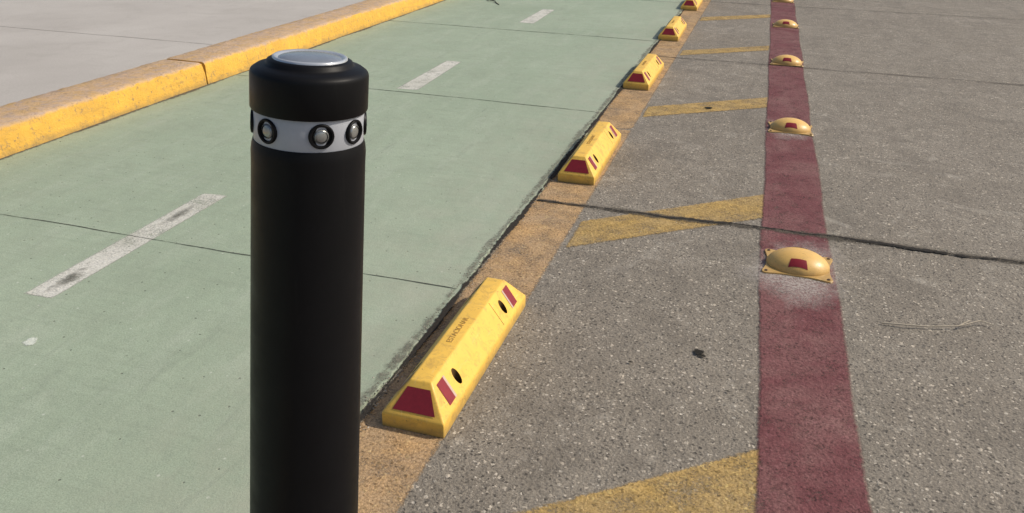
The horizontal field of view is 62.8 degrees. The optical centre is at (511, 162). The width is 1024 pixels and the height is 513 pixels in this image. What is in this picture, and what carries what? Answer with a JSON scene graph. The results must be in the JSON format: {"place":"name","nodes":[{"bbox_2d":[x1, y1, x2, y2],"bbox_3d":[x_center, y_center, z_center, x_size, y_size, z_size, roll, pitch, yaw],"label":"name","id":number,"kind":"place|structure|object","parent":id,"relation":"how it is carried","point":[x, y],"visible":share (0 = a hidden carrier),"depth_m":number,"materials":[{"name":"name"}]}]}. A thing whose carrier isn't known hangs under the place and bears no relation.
{"place":"outdoors","nodes":[
{"label":"outdoors","id":0,"kind":"place"},
{"bbox_2d":[0,0,364,105],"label":"sidewalk","id":1,"kind":"structure","parent":0,"point":[39,61],"depth_m":5.74,"materials":[{"name":"concrete"}]},
{"bbox_2d":[2,26,211,44],"bbox_3d":[-6.020,-1.238,6.542,8.615,0.001,0.016,7,20,16],"label":"sidewalk joint","id":2,"kind":"object","parent":1,"relation":"on","point":[107,35],"visible":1,"depth_m":5.59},
{"bbox_2d":[359,0,1023,512],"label":"road","id":3,"kind":"structure","parent":0,"point":[583,334],"depth_m":2.58,"materials":[{"name":"grey asphalt"}]},
{"bbox_2d":[249,49,368,512],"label":"bollard","id":4,"kind":"object","parent":3,"relation":"on","point":[308,118],"visible":1,"depth_m":0.94,"materials":[{"name":"black plastic"}]},
{"bbox_2d":[0,0,684,512],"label":"bike lane","id":5,"kind":"structure","parent":3,"relation":"on","point":[124,384],"depth_m":2.91,"materials":[{"name":"green paint"}]},
{"bbox_2d":[23,337,36,344],"bbox_3d":[-1.271,0.472,2.218,0.042,0.001,0.046,7,20,16],"label":"paint spot","id":6,"kind":"object","parent":5,"relation":"on","point":[31,341],"visible":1,"depth_m":2.22,"materials":[{"name":"white paint"}]},
{"bbox_2d":[26,194,225,297],"bbox_3d":[-1.265,0.255,2.848,0.106,0.001,0.873,6,20,15],"label":"lane marking","id":7,"kind":"object","parent":5,"relation":"on","point":[86,268],"visible":1,"depth_m":2.76,"materials":[{"name":"white paint"}]},
{"bbox_2d":[65,274,76,282],"bbox_3d":[-1.348,0.354,2.557,0.057,0.001,0.185,7,20,16],"label":"scuff mark","id":8,"kind":"object","parent":7,"relation":"on","point":[71,277],"visible":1,"depth_m":2.56,"materials":[{"name":"grey"}]},
{"bbox_2d":[0,0,442,157],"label":"curb","id":9,"kind":"structure","parent":5,"relation":"on","point":[27,123],"depth_m":4.62,"materials":[{"name":"yellow paint"}]},
{"bbox_2d":[0,0,444,159],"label":"gutter dirt","id":10,"kind":"structure","parent":5,"relation":"on","point":[184,93],"depth_m":4.59,"materials":[{"name":"soil"}]},
{"bbox_2d":[3,214,451,287],"bbox_3d":[-1.257,0.253,2.853,2.280,0.001,0.016,7,20,16],"label":"lane joint","id":11,"kind":"object","parent":5,"relation":"on","point":[221,250],"visible":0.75,"depth_m":2.79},
{"bbox_2d":[242,75,592,111],"bbox_3d":[-0.619,-0.404,4.789,2.281,0.001,0.016,7,20,17],"label":"lane joint","id":12,"kind":"object","parent":5,"relation":"on","point":[469,98],"visible":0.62,"depth_m":4.64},
{"bbox_2d":[399,61,459,89],"bbox_3d":[-0.490,-0.550,5.218,0.143,0.001,0.820,7,20,16],"label":"lane marking","id":13,"kind":"object","parent":5,"relation":"on","point":[441,69],"visible":1,"depth_m":5.16,"materials":[{"name":"white paint"}]},
{"bbox_2d":[389,20,648,40],"bbox_3d":[0.020,-1.064,6.729,2.281,0.001,0.021,7,20,18],"label":"lane joint","id":14,"kind":"object","parent":5,"relation":"on","point":[532,31],"visible":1,"depth_m":6.67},
{"bbox_2d":[360,9,679,405],"bbox_3d":[0.981,-0.809,6.040,0.060,0.001,16.000,7,20,16],"label":"mortar band","id":15,"kind":"object","parent":5,"relation":"on","point":[399,359],"visible":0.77,"depth_m":2.68,"materials":[{"name":"grey concrete"}]},
{"bbox_2d":[360,9,684,421],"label":"edge dirt","id":16,"kind":"structure","parent":5,"relation":"on","point":[443,313],"depth_m":2.61,"materials":[{"name":"soil"}]},
{"bbox_2d":[520,9,552,22],"bbox_3d":[0.234,-1.298,7.420,0.145,0.001,0.810,7,20,16],"label":"lane marking","id":17,"kind":"object","parent":5,"relation":"on","point":[535,17],"visible":1,"depth_m":7.39,"materials":[{"name":"white paint"}]},
{"bbox_2d":[382,277,525,437],"bbox_3d":[-0.128,0.461,2.173,0.153,0.102,0.645,7,20,16],"label":"wheel stop","id":18,"kind":"object","parent":3,"relation":"on","point":[433,393],"visible":1,"depth_m":2.03,"materials":[{"name":"yellow plastic"}]},
{"bbox_2d":[358,127,629,512],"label":"edge line","id":19,"kind":"object","parent":3,"relation":"on","point":[375,493],"visible":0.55,"depth_m":2.37,"materials":[{"name":"orange paint"}]},
{"bbox_2d":[60,9,1022,512],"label":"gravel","id":20,"kind":"structure","parent":3,"relation":"on","point":[618,243],"depth_m":2.67,"materials":[{"name":"grey gravel"}]},
{"bbox_2d":[558,121,620,184],"bbox_3d":[0.354,-0.064,3.715,0.153,0.102,0.645,6,20,15],"label":"wheel stop","id":21,"kind":"object","parent":3,"relation":"on","point":[588,159],"visible":1,"depth_m":3.55,"materials":[{"name":"yellow plastic"}]},
{"bbox_2d":[522,450,758,512],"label":"hatch marking","id":22,"kind":"object","parent":3,"relation":"on","point":[642,493],"visible":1,"depth_m":1.72,"materials":[{"name":"yellow paint"}]},
{"bbox_2d":[623,54,663,90],"bbox_3d":[0.828,-0.579,5.231,0.153,0.102,0.645,7,20,16],"label":"wheel stop","id":23,"kind":"object","parent":3,"relation":"on","point":[646,72],"visible":1,"depth_m":5.02,"materials":[{"name":"yellow plastic"}]},
{"bbox_2d":[596,0,710,128],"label":"edge line","id":24,"kind":"object","parent":3,"relation":"on","point":[631,112],"visible":0.66,"depth_m":4.89,"materials":[{"name":"orange paint"}]},
{"bbox_2d":[567,195,763,246],"bbox_3d":[0.601,0.208,3.097,0.991,0.001,0.212,-7,20,-21],"label":"hatch marking","id":25,"kind":"object","parent":3,"relation":"on","point":[608,224],"visible":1,"depth_m":3.08,"materials":[{"name":"yellow paint"}]},
{"bbox_2d":[658,16,686,41],"bbox_3d":[1.290,-1.083,6.711,0.153,0.102,0.645,7,20,16],"label":"wheel stop","id":26,"kind":"object","parent":3,"relation":"on","point":[674,28],"visible":1,"depth_m":6.46,"materials":[{"name":"yellow plastic"}]},
{"bbox_2d":[680,0,702,10],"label":"wheel stop","id":27,"kind":"object","parent":3,"relation":"on","point":[691,5],"visible":1,"depth_m":7.91,"materials":[{"name":"yellow plastic"}]},
{"bbox_2d":[694,349,703,353],"bbox_3d":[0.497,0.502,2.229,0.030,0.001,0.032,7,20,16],"label":"pebble","id":28,"kind":"object","parent":3,"relation":"on","point":[697,351],"visible":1,"depth_m":2.23,"materials":[{"name":"black stone"}]},
{"bbox_2d":[643,97,767,116],"bbox_3d":[1.080,-0.307,4.612,0.924,0.001,0.203,-6,20,-18],"label":"hatch marking","id":29,"kind":"object","parent":3,"relation":"on","point":[675,109],"visible":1,"depth_m":4.61,"materials":[{"name":"yellow paint"}]},
{"bbox_2d":[680,46,768,54],"bbox_3d":[1.559,-0.821,6.124,0.869,0.001,0.166,-5,20,-18],"label":"hatch marking","id":30,"kind":"object","parent":3,"relation":"on","point":[706,51],"visible":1,"depth_m":6.11,"materials":[{"name":"yellow paint"}]},
{"bbox_2d":[700,14,770,20],"bbox_3d":[2.014,-1.311,7.565,0.879,0.001,0.192,-6,20,-19],"label":"hatch marking","id":31,"kind":"object","parent":3,"relation":"on","point":[732,17],"visible":1,"depth_m":7.56,"materials":[{"name":"yellow paint"}]},
{"bbox_2d":[537,199,1023,262],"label":"road joint","id":32,"kind":"object","parent":3,"relation":"on","point":[912,248],"visible":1,"depth_m":2.98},
{"bbox_2d":[544,199,1023,262],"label":"joint spalling","id":33,"kind":"object","parent":3,"relation":"on","point":[795,232],"visible":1,"depth_m":3.00,"materials":[{"name":"grey concrete"}]},
{"bbox_2d":[761,255,824,296],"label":"dust patch","id":34,"kind":"object","parent":3,"relation":"on","point":[799,285],"visible":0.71,"depth_m":2.62,"materials":[{"name":"beige"}]},
{"bbox_2d":[761,247,832,283],"bbox_3d":[0.931,0.311,2.725,0.216,0.057,0.188,7,20,18],"label":"lane dome marker","id":35,"kind":"object","parent":34,"relation":"on","point":[799,262],"visible":1,"depth_m":2.68,"materials":[{"name":"plastic"}]},
{"bbox_2d":[756,0,871,512],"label":"red stripe","id":36,"kind":"object","parent":3,"relation":"on","point":[819,392],"visible":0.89,"depth_m":2.24,"materials":[{"name":"paint"}]},
{"bbox_2d":[772,0,793,2],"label":"lane dome marker","id":37,"kind":"object","parent":36,"relation":"on","point":[787,1],"visible":1,"depth_m":8.51,"materials":[{"name":"plastic"}]},
{"bbox_2d":[772,19,798,28],"bbox_3d":[2.333,-1.192,7.146,0.216,0.057,0.188,6,20,15],"label":"lane dome marker","id":38,"kind":"object","parent":36,"relation":"on","point":[784,23],"visible":1,"depth_m":7.09,"materials":[{"name":"plastic"}]},
{"bbox_2d":[770,55,803,66],"bbox_3d":[1.875,-0.705,5.714,0.216,0.057,0.188,7,20,17],"label":"lane dome marker","id":39,"kind":"object","parent":36,"relation":"on","point":[788,60],"visible":1,"depth_m":5.66,"materials":[{"name":"plastic"}]},
{"bbox_2d":[664,56,1020,84],"bbox_3d":[5.147,-0.246,4.633,8.791,0.001,0.027,7,20,17],"label":"road joint","id":40,"kind":"object","parent":3,"relation":"on","point":[852,71],"visible":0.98,"depth_m":5.53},
{"bbox_2d":[709,1,1020,19],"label":"road joint","id":41,"kind":"object","parent":3,"relation":"on","point":[864,10],"visible":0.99,"depth_m":8.07,"materials":[{"name":"black asphalt"}]},
{"bbox_2d":[882,320,993,326],"bbox_3d":[1.212,0.458,2.381,0.318,0.012,0.030,1,19,-1],"label":"twig","id":42,"kind":"object","parent":3,"relation":"on","point":[934,326],"visible":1,"depth_m":2.37,"materials":[{"name":"brown wood"}]},
{"label":"dust patch","id":43,"kind":"object","parent":3,"relation":"on","visible":0},
{"bbox_2d":[768,118,813,136],"bbox_3d":[1.400,-0.195,4.213,0.216,0.057,0.188,6,20,15],"label":"lane dome marker","id":44,"kind":"object","parent":43,"relation":"on","point":[795,126],"visible":1,"depth_m":4.16,"materials":[{"name":"plastic"}]}
]}

